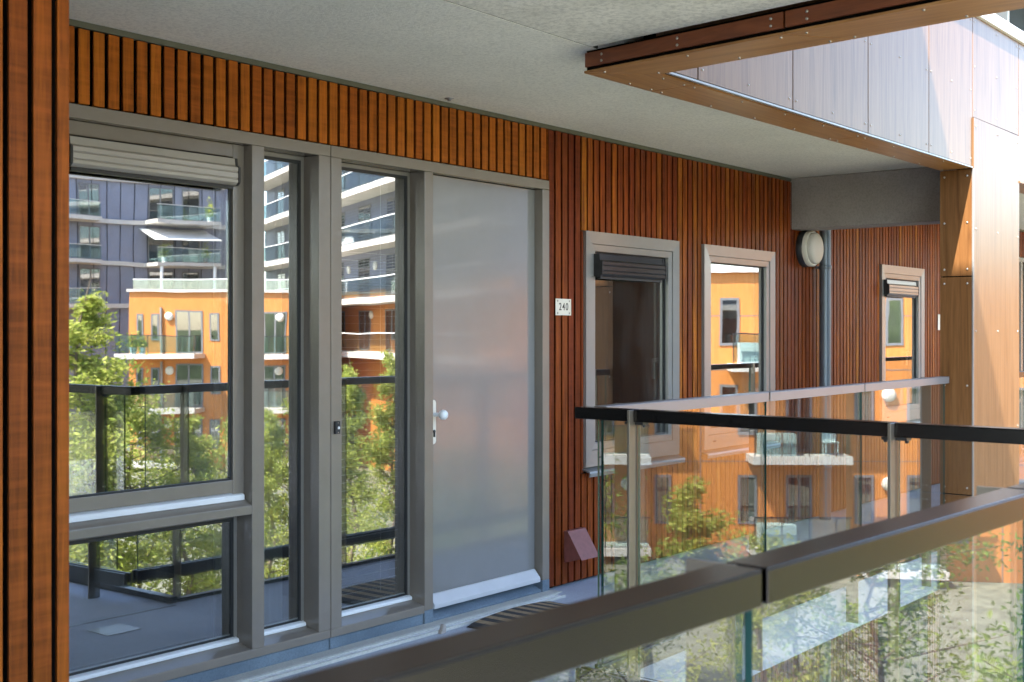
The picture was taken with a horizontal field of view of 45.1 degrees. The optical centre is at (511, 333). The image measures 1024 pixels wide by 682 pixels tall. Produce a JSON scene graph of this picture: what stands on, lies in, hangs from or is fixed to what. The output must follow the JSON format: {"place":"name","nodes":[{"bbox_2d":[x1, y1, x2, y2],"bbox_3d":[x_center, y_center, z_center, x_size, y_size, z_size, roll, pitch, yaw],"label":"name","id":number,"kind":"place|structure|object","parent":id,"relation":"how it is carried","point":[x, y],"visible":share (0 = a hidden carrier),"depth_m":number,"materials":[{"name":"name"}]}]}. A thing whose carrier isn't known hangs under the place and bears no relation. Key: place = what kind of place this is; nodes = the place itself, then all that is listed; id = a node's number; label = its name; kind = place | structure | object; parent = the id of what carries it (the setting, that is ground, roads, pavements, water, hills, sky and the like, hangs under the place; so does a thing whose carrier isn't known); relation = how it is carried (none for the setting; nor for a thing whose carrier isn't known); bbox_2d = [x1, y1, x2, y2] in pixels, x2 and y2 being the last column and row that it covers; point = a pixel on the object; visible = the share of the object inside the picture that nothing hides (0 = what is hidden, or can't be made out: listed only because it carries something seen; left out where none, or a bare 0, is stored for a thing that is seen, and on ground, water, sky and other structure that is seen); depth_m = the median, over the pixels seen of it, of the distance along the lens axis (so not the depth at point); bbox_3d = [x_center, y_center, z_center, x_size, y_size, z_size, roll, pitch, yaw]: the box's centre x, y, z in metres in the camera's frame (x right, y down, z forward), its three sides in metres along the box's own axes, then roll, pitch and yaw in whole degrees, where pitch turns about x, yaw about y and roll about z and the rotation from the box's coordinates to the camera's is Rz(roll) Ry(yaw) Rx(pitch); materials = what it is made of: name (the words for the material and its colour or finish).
{"place":"outdoors","nodes":[
{"label":"outdoors","id":0,"kind":"place"},
{"bbox_2d":[439,624,445,633],"bbox_3d":[-0.360,1.523,6.366,0.024,0.047,0.039,0,0,39],"label":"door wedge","id":1,"kind":"object","parent":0,"point":[442,629],"depth_m":6.36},
{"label":"ground","id":2,"kind":"structure","parent":0,"visible":0},
{"bbox_2d":[69,8,1023,681],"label":"apartment building","id":3,"kind":"structure","parent":2,"relation":"on","point":[491,234],"depth_m":7.30,"materials":[{"name":"brown wood"}]},
{"bbox_2d":[69,135,240,188],"bbox_3d":[-1.514,-0.723,5.245,0.068,0.139,0.850,0,0,39],"label":"blind box","id":4,"kind":"object","parent":3,"relation":"attached to","point":[101,157],"visible":0.88,"depth_m":5.20,"materials":[{"name":"painted aluminium"}]},
{"bbox_2d":[69,120,244,522],"bbox_3d":[-1.546,-0.052,5.289,0.072,1.622,0.970,0,0,39],"label":"window","id":5,"kind":"structure","parent":3,"relation":"in","point":[86,507],"depth_m":5.56,"materials":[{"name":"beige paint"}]},
{"bbox_2d":[213,162,281,636],"bbox_3d":[-1.285,0.316,6.006,0.072,2.330,0.403,0,0,39],"label":"window","id":6,"kind":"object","parent":3,"relation":"in","point":[272,393],"visible":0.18,"depth_m":6.09,"materials":[{"name":"glass"},{"name":"taupe paint"},{"name":"aluminium"}]},
{"bbox_2d":[334,421,339,433],"bbox_3d":[-0.852,0.458,6.023,0.023,0.062,0.031,0,0,39],"label":"doorbell","id":7,"kind":"object","parent":3,"relation":"attached to","point":[336,427],"visible":1,"depth_m":6.01,"materials":[{"name":"plastic"}]},
{"bbox_2d":[342,179,396,595],"bbox_3d":[-0.797,0.271,6.415,0.018,2.180,0.555,0,0,39],"label":"window","id":8,"kind":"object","parent":3,"relation":"in","point":[380,447],"visible":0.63,"depth_m":6.50,"materials":[{"name":"clear glass"}]},
{"bbox_2d":[433,175,539,608],"bbox_3d":[-0.149,0.309,6.987,0.142,2.340,0.963,0,0,39],"label":"door","id":9,"kind":"structure","parent":3,"relation":"in","point":[484,233],"depth_m":6.99,"materials":[{"name":"paint"}]},
{"bbox_2d":[69,0,1023,229],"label":"gallery ceiling","id":10,"kind":"structure","parent":3,"relation":"attached to","point":[440,50],"depth_m":5.74,"materials":[{"name":"concrete"}]},
{"bbox_2d":[445,0,597,48],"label":"ceiling joint","id":11,"kind":"object","parent":10,"relation":"attached to","point":[596,47],"visible":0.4,"depth_m":5.09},
{"bbox_2d":[555,299,570,314],"bbox_3d":[0.314,-0.164,7.511,0.007,0.101,0.160,0,0,39],"label":"house number","id":12,"kind":"object","parent":3,"relation":"attached to","point":[562,306],"visible":1,"depth_m":7.50,"materials":[{"name":"beige ceramic"}]},
{"bbox_2d":[564,527,597,562],"bbox_3d":[0.426,1.299,7.552,0.135,0.194,0.189,0,0,39],"label":"vent cowl","id":13,"kind":"object","parent":3,"relation":"attached to","point":[578,544],"visible":1,"depth_m":7.52,"materials":[{"name":"grey metal"}]},
{"bbox_2d":[446,0,809,46],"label":"landing ceiling","id":14,"kind":"structure","parent":3,"relation":"attached to","point":[591,23],"depth_m":4.85,"materials":[{"name":"concrete"}]},
{"bbox_2d":[594,253,666,281],"bbox_3d":[0.779,-0.426,8.047,0.068,0.157,0.768,0,0,39],"label":"blind box","id":15,"kind":"object","parent":3,"relation":"attached to","point":[617,267],"visible":1,"depth_m":7.99,"materials":[{"name":"metal"}]},
{"bbox_2d":[582,231,684,477],"bbox_3d":[0.774,0.124,8.147,0.178,1.535,1.148,0,0,39],"label":"window","id":16,"kind":"structure","parent":3,"relation":"in","point":[661,448],"depth_m":8.26,"materials":[{"name":"metal"}]},
{"bbox_2d":[269,462,1023,681],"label":"gallery floor","id":17,"kind":"structure","parent":3,"relation":"attached to","point":[789,633],"depth_m":7.75,"materials":[{"name":"concrete"}]},
{"bbox_2d":[0,0,68,681],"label":"slatted pier","id":18,"kind":"structure","parent":17,"relation":"on","point":[34,340],"depth_m":3.23,"materials":[{"name":"brown wood"}]},
{"bbox_2d":[212,590,565,681],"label":"drain channel","id":19,"kind":"object","parent":17,"relation":"on","point":[304,663],"visible":1,"depth_m":6.12,"materials":[{"name":"metal"}]},
{"bbox_2d":[467,601,565,628],"bbox_3d":[0.178,1.526,6.626,0.495,0.041,0.730,0,0,39],"label":"doormat","id":20,"kind":"object","parent":17,"relation":"on","point":[516,612],"visible":0.32,"depth_m":6.66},
{"bbox_2d":[276,483,1023,681],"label":"glass railing","id":21,"kind":"object","parent":17,"relation":"on","point":[704,605],"visible":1,"depth_m":1.59,"materials":[{"name":"clear glass"}]},
{"bbox_2d":[594,376,948,675],"bbox_3d":[1.690,1.024,6.933,0.117,1.447,4.487,0,0,37],"label":"glass railing","id":22,"kind":"object","parent":17,"relation":"on","point":[656,651],"visible":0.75,"depth_m":6.39,"materials":[{"name":"black metal"}]},
{"bbox_2d":[575,406,1023,681],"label":"glass railing","id":23,"kind":"object","parent":17,"relation":"on","point":[892,434],"visible":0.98,"depth_m":4.44,"materials":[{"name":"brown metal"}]},
{"bbox_2d":[763,548,939,617],"bbox_3d":[1.716,1.537,7.172,0.050,0.020,4.640,0,0,39],"label":"edge angle","id":24,"kind":"object","parent":17,"relation":"on","point":[877,571],"visible":0.1,"depth_m":7.76,"materials":[{"name":"silver metal"}]},
{"bbox_2d":[1019,371,1023,377],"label":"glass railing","id":25,"kind":"object","parent":17,"relation":"on","point":[1021,374],"depth_m":9.82,"materials":[{"name":"clear glass"}]},
{"bbox_2d":[701,244,780,458],"bbox_3d":[1.688,0.124,9.295,0.178,1.535,1.138,0,0,39],"label":"window","id":26,"kind":"structure","parent":3,"relation":"in","point":[715,441],"depth_m":9.30,"materials":[{"name":"metal"}]},
{"bbox_2d":[584,0,1023,193],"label":"gallery edge","id":27,"kind":"object","parent":3,"relation":"attached to","point":[921,82],"visible":1,"depth_m":6.78,"materials":[{"name":"brown wood"}]},
{"bbox_2d":[796,231,823,266],"bbox_3d":[2.451,-0.699,10.102,0.131,0.300,0.300,0,0,39],"label":"wall lamp","id":28,"kind":"object","parent":3,"relation":"attached to","point":[809,248],"visible":1,"depth_m":10.02,"materials":[{"name":"white metal"}]},
{"bbox_2d":[815,230,831,681],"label":"drainpipe","id":29,"kind":"object","parent":3,"relation":"attached to","point":[824,267],"visible":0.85,"depth_m":10.23,"materials":[{"name":"metal"}]},
{"bbox_2d":[884,279,918,297],"bbox_3d":[3.696,-0.426,11.712,0.068,0.157,0.760,0,0,39],"label":"blind box","id":30,"kind":"object","parent":3,"relation":"attached to","point":[902,289],"visible":1,"depth_m":11.64,"materials":[{"name":"grey metal"}]},
{"bbox_2d":[879,264,924,422],"bbox_3d":[3.723,0.124,11.852,0.178,1.535,1.112,0,0,39],"label":"window","id":31,"kind":"structure","parent":3,"relation":"in","point":[910,312],"depth_m":11.94,"materials":[{"name":"metal"}]},
{"bbox_2d":[938,314,939,329],"bbox_3d":[4.391,-0.119,12.635,0.004,0.160,0.140,0,0,39],"label":"house number","id":32,"kind":"object","parent":3,"relation":"attached to","point":[938,321],"visible":0.42,"depth_m":12.60,"materials":[{"name":"beige ceramic"}]},
{"bbox_2d":[1009,8,1023,31],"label":"upper window","id":33,"kind":"structure","parent":3,"relation":"in","point":[1016,17],"depth_m":14.65,"materials":[{"name":"grey glass"}]},
{"bbox_2d":[900,595,926,681],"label":"steel post","id":34,"kind":"object","parent":2,"relation":"on","point":[913,641],"visible":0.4,"depth_m":8.61,"materials":[{"name":"paint"}]},
{"bbox_2d":[940,117,1018,681],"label":"clad column","id":35,"kind":"structure","parent":2,"relation":"on","point":[979,284],"depth_m":8.73,"materials":[{"name":"brown wood"}]}
]}

